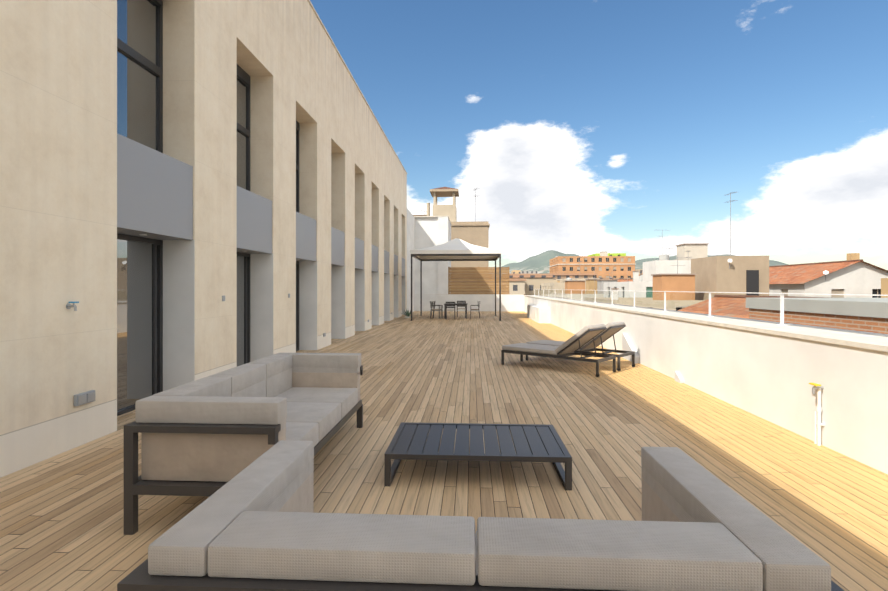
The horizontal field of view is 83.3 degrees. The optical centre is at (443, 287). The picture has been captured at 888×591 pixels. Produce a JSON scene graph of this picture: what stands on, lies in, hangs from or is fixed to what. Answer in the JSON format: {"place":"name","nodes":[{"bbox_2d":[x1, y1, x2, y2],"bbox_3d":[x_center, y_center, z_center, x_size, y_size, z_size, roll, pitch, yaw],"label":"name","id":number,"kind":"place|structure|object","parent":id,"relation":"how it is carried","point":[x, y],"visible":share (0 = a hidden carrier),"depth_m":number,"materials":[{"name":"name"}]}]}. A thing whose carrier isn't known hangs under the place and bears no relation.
{"place":"outdoors","nodes":[
{"label":"outdoors","id":0,"kind":"place"},
{"bbox_2d":[413,187,458,221],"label":"rooftop tower","id":1,"kind":"structure","parent":0,"point":[450,211],"depth_m":58.03,"materials":[{"name":"paint"}]},
{"bbox_2d":[0,311,887,590],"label":"terrace deck","id":2,"kind":"structure","parent":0,"point":[61,521],"depth_m":4.26,"materials":[{"name":"brown wood"}]},
{"bbox_2d":[124,353,362,534],"bbox_3d":[-1.441,1.120,4.307,0.960,0.823,2.470,0,0,3],"label":"sofa","id":3,"kind":"object","parent":2,"relation":"on","point":[209,436],"visible":0.98,"depth_m":3.16,"materials":[{"name":"grey fabric"}]},
{"bbox_2d":[403,309,413,317],"bbox_3d":[-1.791,1.266,25.638,0.845,0.532,0.859,0,0,16],"label":"agave plant","id":4,"kind":"object","parent":2,"relation":"on","point":[407,314],"visible":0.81,"depth_m":25.58,"materials":[{"name":"green plant"}]},
{"bbox_2d":[430,301,439,317],"bbox_3d":[-0.451,1.102,25.014,0.490,0.860,0.470,0,0,-7],"label":"dining chair","id":5,"kind":"object","parent":2,"relation":"on","point":[431,305],"visible":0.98,"depth_m":24.81,"materials":[{"name":"grey metal"}]},
{"bbox_2d":[432,301,442,317],"bbox_3d":[-0.331,1.102,25.383,0.490,0.860,0.470,0,0,3],"label":"dining chair","id":6,"kind":"object","parent":2,"relation":"on","point":[441,309],"visible":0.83,"depth_m":25.29,"materials":[{"name":"grey metal"}]},
{"bbox_2d":[446,302,454,318],"bbox_3d":[0.322,1.102,24.601,0.470,0.860,0.490,0,0,3],"label":"dining chair","id":7,"kind":"object","parent":2,"relation":"on","point":[450,307],"visible":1,"depth_m":24.38,"materials":[{"name":"grey metal"}]},
{"bbox_2d":[410,254,500,320],"bbox_3d":[0.664,-0.028,25.458,4.250,3.120,4.560,0,0,3],"label":"gazebo frame","id":8,"kind":"object","parent":2,"relation":"on","point":[421,260],"visible":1,"depth_m":23.32,"materials":[{"name":"black metal"}]},
{"bbox_2d":[410,238,501,258],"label":"canopy roof","id":9,"kind":"structure","parent":8,"relation":"on","point":[456,246],"depth_m":23.75,"materials":[{"name":"white fabric"}]},
{"bbox_2d":[444,303,467,318],"bbox_3d":[0.603,1.162,25.336,1.180,0.740,0.850,0,0,3],"label":"dining table","id":10,"kind":"object","parent":2,"relation":"on","point":[455,304],"visible":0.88,"depth_m":24.97,"materials":[{"name":"grey metal"}]},
{"bbox_2d":[457,301,465,317],"bbox_3d":[0.906,1.102,26.120,0.470,0.860,0.490,0,0,3],"label":"dining chair","id":11,"kind":"object","parent":2,"relation":"on","point":[461,306],"visible":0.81,"depth_m":26.31,"materials":[{"name":"grey metal"}]},
{"bbox_2d":[414,294,523,310],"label":"wall","id":12,"kind":"structure","parent":2,"relation":"on","point":[512,302],"depth_m":32.84,"materials":[{"name":"white paint"}]},
{"bbox_2d":[448,266,508,293],"bbox_3d":[2.295,-0.501,33.034,4.030,1.835,0.090,0,0,3],"label":"timber screen","id":13,"kind":"object","parent":12,"relation":"on","point":[485,287],"visible":1,"depth_m":32.99,"materials":[{"name":"brown wood"}]},
{"bbox_2d":[470,301,479,318],"bbox_3d":[1.586,1.102,25.277,0.490,0.860,0.470,0,0,3],"label":"dining chair","id":14,"kind":"object","parent":2,"relation":"on","point":[478,305],"visible":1,"depth_m":25.05,"materials":[{"name":"grey metal"}]},
{"bbox_2d":[384,422,571,489],"bbox_3d":[0.279,1.407,4.272,1.430,0.250,0.910,0,0,3],"label":"coffee table","id":15,"kind":"object","parent":2,"relation":"on","point":[536,443],"visible":1,"depth_m":4.10,"materials":[{"name":"grey metal"}]},
{"bbox_2d":[117,440,843,590],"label":"outdoor sofa","id":16,"kind":"object","parent":2,"relation":"on","point":[258,524],"visible":1,"depth_m":1.32,"materials":[{"name":"grey fabric"}]},
{"bbox_2d":[501,324,615,376],"bbox_3d":[2.136,1.094,9.509,2.061,0.875,0.700,0,0,43],"label":"sun lounger","id":17,"kind":"object","parent":2,"relation":"on","point":[572,345],"visible":1,"depth_m":9.19,"materials":[{"name":"grey fabric"}]},
{"bbox_2d":[526,321,634,370],"bbox_3d":[2.721,1.094,10.137,2.061,0.875,0.700,0,0,43],"label":"sun lounger","id":18,"kind":"object","parent":2,"relation":"on","point":[612,329],"visible":0.73,"depth_m":9.72,"materials":[{"name":"grey fabric"}]},
{"bbox_2d":[523,295,887,473],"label":"parapet wall","id":19,"kind":"structure","parent":2,"relation":"on","point":[770,371],"depth_m":5.73,"materials":[{"name":"white paint"}]},
{"bbox_2d":[534,289,887,326],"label":"glass balustrade","id":20,"kind":"object","parent":19,"relation":"on","point":[781,308],"visible":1,"depth_m":8.38,"materials":[{"name":"clear glass"}]},
{"bbox_2d":[809,383,824,445],"bbox_3d":[3.636,1.232,4.865,0.102,0.600,0.116,0,0,3],"label":"hose tap","id":21,"kind":"object","parent":19,"relation":"attached to","point":[818,424],"visible":1,"depth_m":4.85,"materials":[{"name":"white plastic"}]},
{"bbox_2d":[310,0,887,269],"label":"sky","id":22,"kind":"structure","parent":0,"point":[578,127],"materials":[{"name":"blue"}]},
{"bbox_2d":[527,305,683,382],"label":"parapet upstands","id":23,"kind":"object","parent":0,"point":[538,313],"visible":0.9,"depth_m":21.69,"materials":[{"name":"white paint"}]},
{"bbox_2d":[489,250,788,273],"bbox_3d":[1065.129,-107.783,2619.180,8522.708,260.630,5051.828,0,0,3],"label":"hills","id":24,"kind":"structure","parent":0,"point":[539,263],"depth_m":2678.14,"materials":[{"name":"green plant"}]},
{"bbox_2d":[604,243,708,297],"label":"building","id":25,"kind":"structure","parent":0,"point":[663,264],"depth_m":52.72,"materials":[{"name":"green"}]},
{"bbox_2d":[584,192,768,310],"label":"building","id":26,"kind":"structure","parent":0,"point":[730,273],"depth_m":38.30,"materials":[{"name":"brown paint"}]},
{"bbox_2d":[677,294,832,318],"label":"tiled roof","id":27,"kind":"structure","parent":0,"point":[726,302],"depth_m":22.12,"materials":[{"name":"red"}]},
{"bbox_2d":[746,298,887,333],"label":"building","id":28,"kind":"structure","parent":0,"point":[848,312],"depth_m":9.39,"materials":[{"name":"white paint"}]},
{"bbox_2d":[769,253,887,297],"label":"tiled house","id":29,"kind":"structure","parent":0,"point":[853,273],"depth_m":38.39,"materials":[{"name":"beige paint"}]},
{"label":"city ground","id":30,"kind":"structure","parent":0,"visible":0},
{"bbox_2d":[0,0,406,477],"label":"building facade","id":31,"kind":"structure","parent":30,"relation":"on","point":[58,155],"depth_m":6.87,"materials":[{"name":"paint"}]},
{"bbox_2d":[66,301,78,310],"bbox_3d":[-3.502,0.172,4.706,0.081,0.089,0.080,0,0,3],"label":"outdoor faucet","id":32,"kind":"object","parent":31,"relation":"attached to","point":[68,305],"visible":1,"depth_m":4.70,"materials":[{"name":"grey metal"}]},
{"bbox_2d":[74,294,391,405],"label":"facade sockets","id":33,"kind":"object","parent":31,"relation":"attached to","point":[84,398],"visible":1,"depth_m":4.88,"materials":[{"name":"grey plastic"}]},
{"bbox_2d":[117,0,404,415],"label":"window","id":34,"kind":"structure","parent":31,"relation":"attached to","point":[154,196],"depth_m":6.54,"materials":[{"name":"grey"}]},
{"bbox_2d":[407,208,450,312],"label":"white block wall","id":35,"kind":"structure","parent":30,"relation":"on","point":[426,231],"depth_m":33.28,"materials":[{"name":"paint"}]},
{"bbox_2d":[451,188,489,292],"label":"building","id":36,"kind":"structure","parent":30,"relation":"on","point":[476,233],"depth_m":41.84,"materials":[{"name":"beige paint"}]},
{"bbox_2d":[489,269,642,295],"bbox_3d":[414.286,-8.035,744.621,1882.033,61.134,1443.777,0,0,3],"label":"city blocks","id":37,"kind":"structure","parent":30,"relation":"on","point":[525,282],"depth_m":118.71,"materials":[{"name":"beige paint"}]},
{"bbox_2d":[549,252,642,282],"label":"brick building","id":38,"kind":"structure","parent":30,"relation":"on","point":[614,265],"depth_m":172.30,"materials":[{"name":"orange brick"}]},
{"bbox_2d":[612,279,632,281],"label":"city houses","id":39,"kind":"structure","parent":30,"relation":"on","point":[622,280],"depth_m":112.14,"materials":[{"name":"orange"}]},
{"bbox_2d":[524,257,887,305],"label":"city blocks","id":40,"kind":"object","parent":30,"relation":"on","point":[582,286],"visible":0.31,"depth_m":65.18,"materials":[{"name":"orange"}]}
]}

